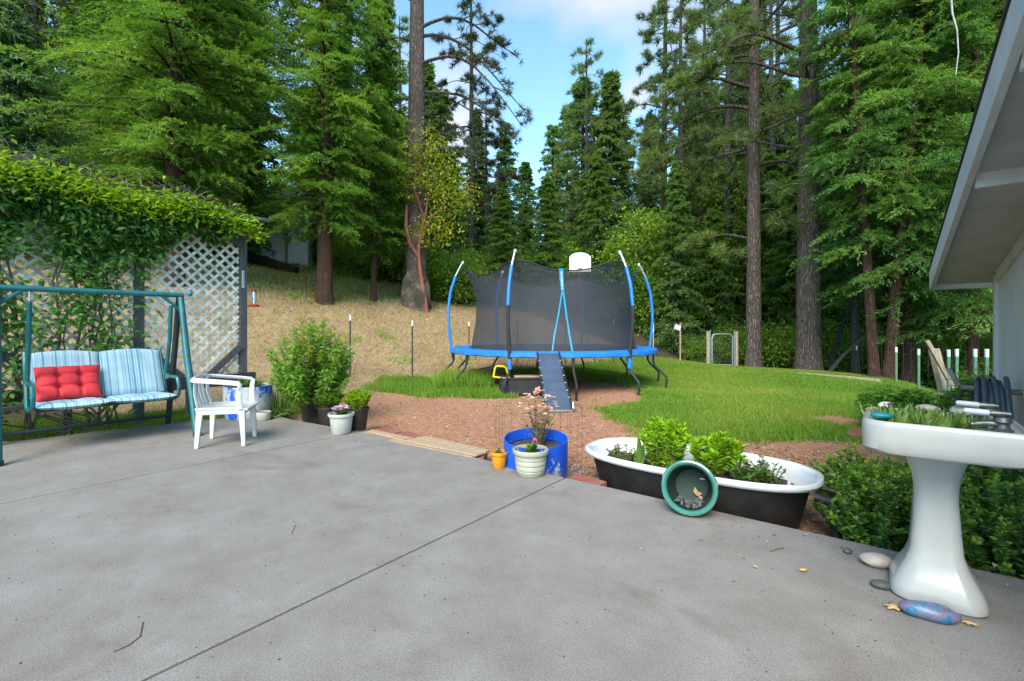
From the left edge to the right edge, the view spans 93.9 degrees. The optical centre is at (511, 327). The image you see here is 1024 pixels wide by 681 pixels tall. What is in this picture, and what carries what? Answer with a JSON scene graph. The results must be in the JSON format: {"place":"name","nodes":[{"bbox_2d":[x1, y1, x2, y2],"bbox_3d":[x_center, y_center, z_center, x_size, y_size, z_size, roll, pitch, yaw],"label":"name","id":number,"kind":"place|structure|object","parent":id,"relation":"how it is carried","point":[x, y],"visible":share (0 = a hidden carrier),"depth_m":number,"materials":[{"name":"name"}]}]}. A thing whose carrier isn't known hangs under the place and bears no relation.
{"place":"outdoors","nodes":[
{"label":"outdoors","id":0,"kind":"place"},
{"bbox_2d":[184,253,400,308],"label":"crest grass","id":1,"kind":"structure","parent":0,"point":[311,283],"depth_m":17.46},
{"bbox_2d":[6,0,909,246],"label":"sky","id":2,"kind":"structure","parent":0,"point":[545,32],"materials":[{"name":"blue"}]},
{"bbox_2d":[0,416,1023,680],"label":"patio","id":3,"kind":"structure","parent":0,"point":[244,564],"depth_m":2.18,"materials":[{"name":"concrete"}]},
{"bbox_2d":[0,284,201,466],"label":"garden swing","id":4,"kind":"object","parent":3,"relation":"on","point":[135,375],"visible":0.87,"depth_m":5.08,"materials":[{"name":"green metal"}]},
{"bbox_2d":[33,364,102,401],"bbox_3d":[-4.448,0.553,4.796,0.243,0.325,0.490,0,0,40],"label":"red cushion","id":5,"kind":"object","parent":4,"relation":"on","point":[63,382],"visible":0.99,"depth_m":4.75,"materials":[{"name":"fabric"}]},
{"bbox_2d":[190,374,258,448],"bbox_3d":[-2.861,0.808,4.762,0.516,0.684,0.520,0,0,-15],"label":"plastic chair","id":6,"kind":"object","parent":3,"relation":"on","point":[239,406],"visible":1,"depth_m":4.61,"materials":[{"name":"plastic"}]},
{"bbox_2d":[222,383,272,419],"bbox_3d":[-3.399,0.948,6.156,0.570,0.405,0.570,0,0,0],"label":"barrel planter","id":7,"kind":"object","parent":3,"relation":"on","point":[265,391],"visible":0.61,"depth_m":5.97,"materials":[{"name":"ceramic"}]},
{"bbox_2d":[301,403,318,422],"bbox_3d":[-2.499,1.048,5.951,0.260,0.245,0.260,0,0,-29],"label":"black pot","id":8,"kind":"object","parent":3,"relation":"on","point":[310,415],"visible":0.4,"depth_m":5.84,"materials":[{"name":"plastic"}]},
{"bbox_2d":[263,310,356,409],"bbox_3d":[-2.519,0.420,5.942,1.067,1.272,1.171,0,0,-34],"label":"nandina bush","id":9,"kind":"object","parent":8,"relation":"in","point":[301,386],"visible":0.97,"depth_m":5.77,"materials":[{"name":"plant"}]},
{"bbox_2d":[328,411,354,434],"bbox_3d":[-1.856,1.041,5.195,0.280,0.218,0.280,0,0,0],"label":"white pot","id":10,"kind":"object","parent":3,"relation":"on","point":[340,424],"visible":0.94,"depth_m":5.10,"materials":[{"name":"ceramic"}]},
{"bbox_2d":[512,444,548,477],"bbox_3d":[0.145,1.048,3.731,0.286,0.205,0.286,0,0,0],"label":"ribbed pot","id":11,"kind":"object","parent":3,"relation":"on","point":[531,465],"visible":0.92,"depth_m":3.63,"materials":[{"name":"ceramic"}]},
{"bbox_2d":[661,459,718,516],"bbox_3d":[1.127,1.005,3.017,0.332,0.332,0.253,0,-13,25],"label":"glazed pot","id":12,"kind":"object","parent":3,"relation":"on","point":[680,480],"visible":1,"depth_m":2.99,"materials":[{"name":"green ceramic"}]},
{"bbox_2d":[898,600,961,623],"bbox_3d":[1.647,1.121,1.884,0.196,0.068,0.084,0,0,26],"label":"stone","id":13,"kind":"object","parent":3,"relation":"on","point":[934,612],"visible":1,"depth_m":1.86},
{"bbox_2d":[862,400,1023,617],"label":"pedestal sink","id":14,"kind":"object","parent":3,"relation":"on","point":[929,563],"visible":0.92,"depth_m":1.95,"materials":[{"name":"ceramic"}]},
{"bbox_2d":[859,402,988,429],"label":"succulent plant","id":15,"kind":"object","parent":14,"relation":"on","point":[918,416],"visible":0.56,"depth_m":1.94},
{"bbox_2d":[1,240,1023,579],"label":"ground","id":16,"kind":"structure","parent":0,"point":[593,426],"depth_m":9.46,"materials":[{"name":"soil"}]},
{"bbox_2d":[0,0,118,260],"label":"deodar tree","id":17,"kind":"object","parent":16,"relation":"on","point":[15,27],"visible":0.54,"depth_m":11.91,"materials":[{"name":"green plant"}]},
{"bbox_2d":[6,0,112,232],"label":"conifer tree","id":18,"kind":"object","parent":16,"relation":"on","point":[34,12],"visible":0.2,"depth_m":17.04,"materials":[{"name":"green plant"}]},
{"bbox_2d":[39,0,123,235],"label":"conifer tree","id":19,"kind":"object","parent":16,"relation":"on","point":[62,16],"visible":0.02,"depth_m":23.13,"materials":[{"name":"green plant"}]},
{"bbox_2d":[39,0,140,239],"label":"cedar tree","id":20,"kind":"object","parent":16,"relation":"on","point":[71,20],"visible":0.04,"depth_m":19.09,"materials":[{"name":"green plant"}]},
{"bbox_2d":[19,0,229,262],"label":"cedar tree","id":21,"kind":"object","parent":16,"relation":"on","point":[85,133],"visible":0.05,"depth_m":15.74,"materials":[{"name":"green plant"}]},
{"bbox_2d":[0,191,268,434],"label":"lattice screen","id":22,"kind":"object","parent":16,"relation":"on","point":[239,349],"visible":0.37,"depth_m":6.14,"materials":[{"name":"grey wood"}]},
{"bbox_2d":[0,138,269,441],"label":"climbing vine","id":23,"kind":"object","parent":22,"relation":"attached to","point":[191,213],"visible":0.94,"depth_m":5.26,"materials":[{"name":"plant"}]},
{"bbox_2d":[2,399,300,442],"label":"grass","id":24,"kind":"structure","parent":16,"relation":"on","point":[179,416],"depth_m":5.79,"materials":[{"name":"plant"}]},
{"bbox_2d":[0,0,310,286],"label":"cedar tree","id":25,"kind":"object","parent":16,"relation":"on","point":[168,17],"visible":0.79,"depth_m":12.73,"materials":[{"name":"green plant"}]},
{"bbox_2d":[133,5,294,259],"bbox_3d":[-11.702,-8.943,18.883,6.000,13.812,5.786,0,0,-18],"label":"cedar tree","id":26,"kind":"object","parent":16,"relation":"on","point":[251,243],"visible":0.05,"depth_m":19.22,"materials":[{"name":"green plant"}]},
{"bbox_2d":[131,0,304,265],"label":"cedar tree","id":27,"kind":"object","parent":16,"relation":"on","point":[251,183],"visible":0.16,"depth_m":17.45,"materials":[{"name":"green plant"}]},
{"bbox_2d":[247,251,298,272],"bbox_3d":[-9.891,-2.673,18.870,3.045,1.162,0.678,0,0,13],"label":"fallen log","id":28,"kind":"object","parent":16,"relation":"on","point":[257,259],"visible":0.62,"depth_m":18.75,"materials":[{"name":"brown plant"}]},
{"bbox_2d":[247,189,317,265],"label":"house","id":29,"kind":"structure","parent":16,"relation":"on","point":[291,252],"depth_m":22.15,"materials":[{"name":"grey wood"}]},
{"bbox_2d":[224,0,413,305],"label":"cedar tree","id":30,"kind":"object","parent":16,"relation":"on","point":[317,31],"visible":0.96,"depth_m":15.09,"materials":[{"name":"green plant"}]},
{"bbox_2d":[1,236,639,413],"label":"dry grass","id":31,"kind":"structure","parent":16,"relation":"on","point":[368,318],"depth_m":13.65,"materials":[{"name":"plant"}]},
{"bbox_2d":[332,228,396,280],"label":"forest bush","id":32,"kind":"object","parent":16,"relation":"on","point":[359,269],"visible":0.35,"depth_m":20.68,"materials":[{"name":"green plant"}]},
{"bbox_2d":[335,49,416,301],"bbox_3d":[-4.891,-5.167,17.066,3.043,9.549,3.338,0,0,0],"label":"cedar tree","id":33,"kind":"object","parent":16,"relation":"on","point":[373,247],"visible":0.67,"depth_m":17.11,"materials":[{"name":"green plant"}]},
{"bbox_2d":[337,0,437,267],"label":"conifer tree","id":34,"kind":"object","parent":16,"relation":"on","point":[394,55],"visible":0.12,"depth_m":27.71,"materials":[{"name":"green plant"}]},
{"bbox_2d":[352,110,428,282],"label":"conifer tree","id":35,"kind":"object","parent":16,"relation":"on","point":[397,126],"visible":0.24,"depth_m":21.69,"materials":[{"name":"green plant"}]},
{"bbox_2d":[391,15,409,182],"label":"pine tree","id":36,"kind":"object","parent":16,"relation":"on","point":[397,45],"visible":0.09,"depth_m":33.91,"materials":[{"name":"green plant"}]},
{"bbox_2d":[395,242,465,304],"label":"forest bush","id":37,"kind":"object","parent":16,"relation":"on","point":[436,257],"visible":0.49,"depth_m":19.38,"materials":[{"name":"green plant"}]},
{"bbox_2d":[401,62,466,251],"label":"conifer tree","id":38,"kind":"object","parent":16,"relation":"on","point":[429,78],"visible":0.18,"depth_m":31.57,"materials":[{"name":"green plant"}]},
{"bbox_2d":[340,0,535,311],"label":"pine tree","id":39,"kind":"object","parent":16,"relation":"on","point":[412,294],"visible":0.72,"depth_m":17.66,"materials":[{"name":"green plant"}]},
{"bbox_2d":[402,87,474,265],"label":"conifer tree","id":40,"kind":"object","parent":16,"relation":"on","point":[440,107],"visible":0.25,"depth_m":25.68,"materials":[{"name":"green plant"}]},
{"bbox_2d":[379,109,499,312],"bbox_3d":[-2.643,-4.116,17.323,4.277,7.321,2.208,0,0,-14],"label":"madrone tree","id":41,"kind":"object","parent":16,"relation":"on","point":[422,231],"visible":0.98,"depth_m":17.23,"materials":[{"name":"plant"}]},
{"bbox_2d":[360,373,518,398],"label":"tall grass","id":42,"kind":"structure","parent":16,"relation":"on","point":[421,386],"depth_m":8.89,"materials":[{"name":"plant"}]},
{"bbox_2d":[427,153,475,285],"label":"conifer tree","id":43,"kind":"object","parent":16,"relation":"on","point":[453,241],"visible":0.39,"depth_m":22.82,"materials":[{"name":"green plant"}]},
{"bbox_2d":[427,248,497,305],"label":"forest bush","id":44,"kind":"object","parent":16,"relation":"on","point":[458,292],"visible":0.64,"depth_m":19.53,"materials":[{"name":"green plant"}]},
{"bbox_2d":[431,366,497,388],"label":"tall grass","id":45,"kind":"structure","parent":16,"relation":"on","point":[446,377],"depth_m":9.22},
{"bbox_2d":[425,0,523,252],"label":"pine tree","id":46,"kind":"object","parent":16,"relation":"on","point":[470,77],"visible":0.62,"depth_m":26.86,"materials":[{"name":"green plant"}]},
{"bbox_2d":[459,107,495,258],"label":"conifer tree","id":47,"kind":"object","parent":16,"relation":"on","point":[480,210],"visible":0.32,"depth_m":32.68,"materials":[{"name":"green plant"}]},
{"bbox_2d":[477,187,524,278],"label":"conifer tree","id":48,"kind":"object","parent":16,"relation":"on","point":[502,201],"visible":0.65,"depth_m":20.80,"materials":[{"name":"green plant"}]},
{"bbox_2d":[481,121,534,260],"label":"conifer tree","id":49,"kind":"object","parent":16,"relation":"on","point":[507,146],"visible":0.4,"depth_m":27.75,"materials":[{"name":"green plant"}]},
{"bbox_2d":[499,375,542,394],"bbox_3d":[0.225,1.049,8.750,0.910,0.294,0.560,0,0,-6],"label":"black crate","id":50,"kind":"object","parent":16,"relation":"on","point":[520,386],"visible":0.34,"depth_m":8.48,"materials":[{"name":"plastic"}]},
{"bbox_2d":[509,161,543,259],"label":"cedar tree","id":51,"kind":"object","parent":16,"relation":"on","point":[525,169],"visible":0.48,"depth_m":33.76,"materials":[{"name":"green plant"}]},
{"bbox_2d":[504,428,567,478],"bbox_3d":[0.200,1.099,4.036,0.539,0.345,0.489,0,8,0],"label":"barrel planter","id":52,"kind":"object","parent":16,"relation":"on","point":[557,452],"visible":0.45,"depth_m":3.94,"materials":[{"name":"plastic"}]},
{"bbox_2d":[517,386,558,444],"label":"rose bush","id":53,"kind":"object","parent":52,"relation":"on","point":[538,436],"visible":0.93,"depth_m":4.04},
{"bbox_2d":[522,177,573,268],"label":"conifer tree","id":54,"kind":"object","parent":16,"relation":"on","point":[546,194],"visible":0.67,"depth_m":21.80,"materials":[{"name":"green plant"}]},
{"bbox_2d":[525,124,578,257],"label":"conifer tree","id":55,"kind":"object","parent":16,"relation":"on","point":[554,133],"visible":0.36,"depth_m":29.80,"materials":[{"name":"green plant"}]},
{"bbox_2d":[536,351,573,411],"bbox_3d":[0.669,0.822,7.572,0.443,0.814,1.332,0,0,-3],"label":"trampoline ladder","id":56,"kind":"object","parent":16,"relation":"on","point":[550,367],"visible":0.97,"depth_m":7.51,"materials":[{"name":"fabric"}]},
{"bbox_2d":[444,249,667,400],"bbox_3d":[0.885,-0.308,10.500,4.858,3.187,4.858,0,0,0],"label":"trampoline","id":57,"kind":"object","parent":16,"relation":"on","point":[581,308],"visible":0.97,"depth_m":8.92,"materials":[{"name":"fabric"}]},
{"bbox_2d":[544,76,621,256],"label":"conifer tree","id":58,"kind":"object","parent":16,"relation":"on","point":[574,113],"visible":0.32,"depth_m":28.82,"materials":[{"name":"green plant"}]},
{"bbox_2d":[543,35,625,251],"bbox_3d":[4.287,-8.621,27.308,5.092,15.585,4.261,0,0,11],"label":"pine tree","id":59,"kind":"object","parent":16,"relation":"on","point":[582,70],"visible":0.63,"depth_m":26.93,"materials":[{"name":"green plant"}]},
{"bbox_2d":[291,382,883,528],"bbox_3d":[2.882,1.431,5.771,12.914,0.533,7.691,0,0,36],"label":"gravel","id":60,"kind":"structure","parent":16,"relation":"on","point":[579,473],"depth_m":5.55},
{"bbox_2d":[565,155,627,268],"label":"conifer tree","id":61,"kind":"object","parent":16,"relation":"on","point":[597,179],"visible":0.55,"depth_m":21.77,"materials":[{"name":"green plant"}]},
{"bbox_2d":[563,68,655,269],"bbox_3d":[5.526,-7.532,27.244,5.533,13.816,6.139,0,0,-27],"label":"conifer tree","id":62,"kind":"object","parent":16,"relation":"on","point":[610,97],"visible":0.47,"depth_m":26.52,"materials":[{"name":"green plant"}]},
{"bbox_2d":[587,203,702,333],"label":"broadleaf tree","id":63,"kind":"object","parent":16,"relation":"on","point":[644,224],"visible":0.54,"depth_m":20.07,"materials":[{"name":"green plant"}]},
{"bbox_2d":[631,113,660,273],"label":"conifer tree","id":64,"kind":"object","parent":16,"relation":"on","point":[649,200],"visible":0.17,"depth_m":29.72,"materials":[{"name":"green plant"}]},
{"bbox_2d":[633,279,698,338],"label":"forest bush","id":65,"kind":"object","parent":16,"relation":"on","point":[646,324],"visible":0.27,"depth_m":20.30,"materials":[{"name":"green plant"}]},
{"bbox_2d":[617,2,715,266],"bbox_3d":[7.552,-10.342,23.823,5.063,21.500,5.133,0,0,0],"label":"pine tree","id":66,"kind":"object","parent":16,"relation":"on","point":[660,77],"visible":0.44,"depth_m":23.65,"materials":[{"name":"green plant"}]},
{"bbox_2d":[642,159,710,355],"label":"conifer tree","id":67,"kind":"object","parent":16,"relation":"on","point":[674,191],"visible":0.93,"depth_m":19.29,"materials":[{"name":"green plant"}]},
{"bbox_2d":[624,0,742,268],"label":"pine tree","id":68,"kind":"object","parent":16,"relation":"on","point":[665,64],"visible":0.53,"depth_m":22.63,"materials":[{"name":"green plant"}]},
{"bbox_2d":[652,0,743,212],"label":"pine tree","id":69,"kind":"object","parent":16,"relation":"on","point":[687,2],"visible":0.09,"depth_m":27.06,"materials":[{"name":"green plant"}]},
{"bbox_2d":[675,331,730,363],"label":"forest bush","id":70,"kind":"object","parent":16,"relation":"on","point":[695,355],"visible":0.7,"depth_m":18.29,"materials":[{"name":"green plant"}]},
{"bbox_2d":[678,208,744,363],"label":"conifer tree","id":71,"kind":"object","parent":16,"relation":"on","point":[713,216],"visible":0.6,"depth_m":19.73,"materials":[{"name":"green plant"}]},
{"bbox_2d":[585,437,850,538],"bbox_3d":[1.380,1.214,3.481,1.795,0.512,0.822,0,0,37],"label":"bathtub","id":72,"kind":"object","parent":16,"relation":"on","point":[782,503],"visible":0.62,"depth_m":3.08,"materials":[{"name":"ceramic"}]},
{"bbox_2d":[638,415,694,467],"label":"leafy plant","id":73,"kind":"object","parent":72,"relation":"on","point":[663,442],"visible":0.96,"depth_m":3.57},
{"bbox_2d":[688,431,748,478],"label":"leafy plant","id":74,"kind":"object","parent":72,"relation":"on","point":[718,453],"visible":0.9,"depth_m":3.41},
{"bbox_2d":[722,460,776,483],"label":"weedy plant","id":75,"kind":"object","parent":72,"relation":"on","point":[753,475],"visible":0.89,"depth_m":3.24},
{"bbox_2d":[647,147,788,319],"bbox_3d":[10.463,-3.470,23.910,7.965,9.841,7.618,0,0,-10],"label":"broadleaf tree","id":76,"kind":"object","parent":16,"relation":"on","point":[742,216],"visible":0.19,"depth_m":22.51,"materials":[{"name":"green plant"}]},
{"bbox_2d":[650,0,786,328],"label":"pine tree","id":77,"kind":"object","parent":16,"relation":"on","point":[728,120],"visible":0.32,"depth_m":21.64,"materials":[{"name":"green plant"}]},
{"bbox_2d":[698,0,768,308],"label":"conifer tree","id":78,"kind":"object","parent":16,"relation":"on","point":[763,73],"visible":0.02,"depth_m":28.80,"materials":[{"name":"green plant"}]},
{"bbox_2d":[616,0,871,366],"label":"pine tree","id":79,"kind":"object","parent":16,"relation":"on","point":[753,352],"visible":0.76,"depth_m":14.74,"materials":[{"name":"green plant"}]},
{"bbox_2d":[726,318,794,368],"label":"forest bush","id":80,"kind":"object","parent":16,"relation":"on","point":[766,362],"visible":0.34,"depth_m":16.83,"materials":[{"name":"green plant"}]},
{"bbox_2d":[726,152,795,332],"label":"cedar tree","id":81,"kind":"object","parent":16,"relation":"on","point":[772,171],"visible":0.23,"depth_m":20.69,"materials":[{"name":"green plant"}]},
{"bbox_2d":[706,0,824,323],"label":"pine tree","id":82,"kind":"object","parent":16,"relation":"on","point":[777,133],"visible":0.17,"depth_m":23.64,"materials":[{"name":"green plant"}]},
{"bbox_2d":[731,0,824,236],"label":"pine tree","id":83,"kind":"object","parent":16,"relation":"on","point":[786,38],"visible":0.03,"depth_m":27.21,"materials":[{"name":"green plant"}]},
{"bbox_2d":[761,76,797,308],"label":"conifer tree","id":84,"kind":"object","parent":16,"relation":"on","point":[783,86],"visible":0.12,"depth_m":25.60,"materials":[{"name":"green plant"}]},
{"bbox_2d":[742,314,825,369],"bbox_3d":[9.999,1.050,17.504,3.703,3.142,3.146,0,0,-37],"label":"forest bush","id":85,"kind":"object","parent":16,"relation":"on","point":[768,339],"visible":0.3,"depth_m":16.90,"materials":[{"name":"green plant"}]},
{"bbox_2d":[761,189,825,366],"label":"cedar tree","id":86,"kind":"object","parent":16,"relation":"on","point":[783,245],"visible":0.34,"depth_m":18.91,"materials":[{"name":"green plant"}]},
{"bbox_2d":[683,0,932,370],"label":"pine tree","id":87,"kind":"object","parent":16,"relation":"on","point":[808,344],"visible":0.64,"depth_m":13.43,"materials":[{"name":"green plant"}]},
{"bbox_2d":[781,308,898,373],"bbox_3d":[10.737,0.893,15.497,3.746,3.063,3.182,0,0,8],"label":"forest bush","id":88,"kind":"object","parent":16,"relation":"on","point":[830,328],"visible":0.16,"depth_m":15.15,"materials":[{"name":"green plant"}]},
{"bbox_2d":[796,0,920,373],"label":"pine tree","id":89,"kind":"object","parent":16,"relation":"on","point":[855,324],"visible":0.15,"depth_m":12.94,"materials":[{"name":"green plant"}]},
{"bbox_2d":[808,442,908,506],"bbox_3d":[2.559,1.078,3.429,0.755,0.465,0.738,0,0,0],"label":"glossy shrub","id":90,"kind":"object","parent":16,"relation":"on","point":[832,463],"visible":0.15,"depth_m":3.51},
{"bbox_2d":[820,171,899,333],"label":"cedar tree","id":91,"kind":"object","parent":16,"relation":"on","point":[828,282],"visible":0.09,"depth_m":16.94,"materials":[{"name":"green plant"}]},
{"bbox_2d":[822,324,899,373],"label":"forest bush","id":92,"kind":"object","parent":16,"relation":"on","point":[847,345],"visible":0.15,"depth_m":14.55,"materials":[{"name":"green plant"}]},
{"bbox_2d":[779,0,943,377],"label":"cedar tree","id":93,"kind":"object","parent":16,"relation":"on","point":[873,360],"visible":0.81,"depth_m":11.22,"materials":[{"name":"green plant"}]},
{"bbox_2d":[761,0,1001,383],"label":"cedar tree","id":94,"kind":"object","parent":16,"relation":"on","point":[909,371],"visible":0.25,"depth_m":11.77,"materials":[{"name":"green plant"}]},
{"bbox_2d":[851,379,925,422],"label":"perennial","id":95,"kind":"object","parent":16,"relation":"on","point":[883,391],"visible":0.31,"depth_m":5.58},
{"bbox_2d":[811,471,968,559],"bbox_3d":[2.185,1.093,2.797,0.760,0.430,0.701,0,0,20],"label":"glossy shrub","id":96,"kind":"object","parent":16,"relation":"on","point":[852,529],"visible":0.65,"depth_m":2.73,"materials":[{"name":"plant"}]},
{"bbox_2d":[786,0,996,379],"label":"cedar tree","id":97,"kind":"object","parent":16,"relation":"on","point":[896,281],"visible":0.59,"depth_m":10.98,"materials":[{"name":"green plant"}]},
{"bbox_2d":[818,460,987,551],"bbox_3d":[2.366,1.069,2.952,0.852,0.481,0.864,0,0,0],"label":"glossy shrub","id":98,"kind":"object","parent":16,"relation":"on","point":[894,480],"visible":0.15,"depth_m":2.93,"materials":[{"name":"plant"}]},
{"bbox_2d":[823,35,988,379],"bbox_3d":[13.390,-3.712,15.391,5.498,13.755,5.301,0,0,-3],"label":"cedar tree","id":99,"kind":"object","parent":16,"relation":"on","point":[879,319],"visible":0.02,"depth_m":15.21,"materials":[{"name":"green plant"}]},
{"bbox_2d":[834,0,1006,378],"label":"cedar tree","id":100,"kind":"object","parent":16,"relation":"on","point":[974,335],"visible":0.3,"depth_m":10.76,"materials":[{"name":"green plant"}]},
{"bbox_2d":[881,327,990,391],"bbox_3d":[11.698,1.177,13.002,2.524,2.412,2.971,0,0,16],"label":"forest bush","id":101,"kind":"object","parent":16,"relation":"on","point":[944,355],"visible":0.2,"depth_m":12.83,"materials":[{"name":"green plant"}]},
{"bbox_2d":[899,327,992,391],"bbox_3d":[11.873,1.219,12.502,2.650,2.436,3.120,0,0,23],"label":"forest bush","id":102,"kind":"object","parent":16,"relation":"on","point":[952,360],"visible":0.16,"depth_m":12.35,"materials":[{"name":"green plant"}]},
{"bbox_2d":[902,472,1023,579],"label":"glossy shrub","id":103,"kind":"object","parent":16,"relation":"on","point":[1004,553],"visible":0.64,"depth_m":2.45,"materials":[{"name":"plant"}]},
{"bbox_2d":[928,0,1023,426],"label":"house","id":104,"kind":"structure","parent":16,"relation":"on","point":[980,242],"depth_m":3.42,"materials":[{"name":"wood"}]},
{"bbox_2d":[946,368,1022,395],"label":"hose hanger","id":105,"kind":"object","parent":16,"relation":"on","point":[953,377],"visible":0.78,"depth_m":3.98,"materials":[{"name":"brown wood"}]},
{"bbox_2d":[954,375,1013,479],"bbox_3d":[3.858,0.948,3.919,0.307,1.118,0.552,0,0,37],"label":"garden hose","id":106,"kind":"object","parent":105,"relation":"hanging from","point":[994,390],"visible":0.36,"depth_m":3.77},
{"bbox_2d":[959,464,1023,542],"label":"glossy shrub","id":107,"kind":"object","parent":16,"relation":"on","point":[981,479],"visible":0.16,"depth_m":2.82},
{"bbox_2d":[490,355,945,444],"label":"lawn grass","id":108,"kind":"structure","parent":0,"point":[711,398],"depth_m":8.01,"materials":[{"name":"plant"}]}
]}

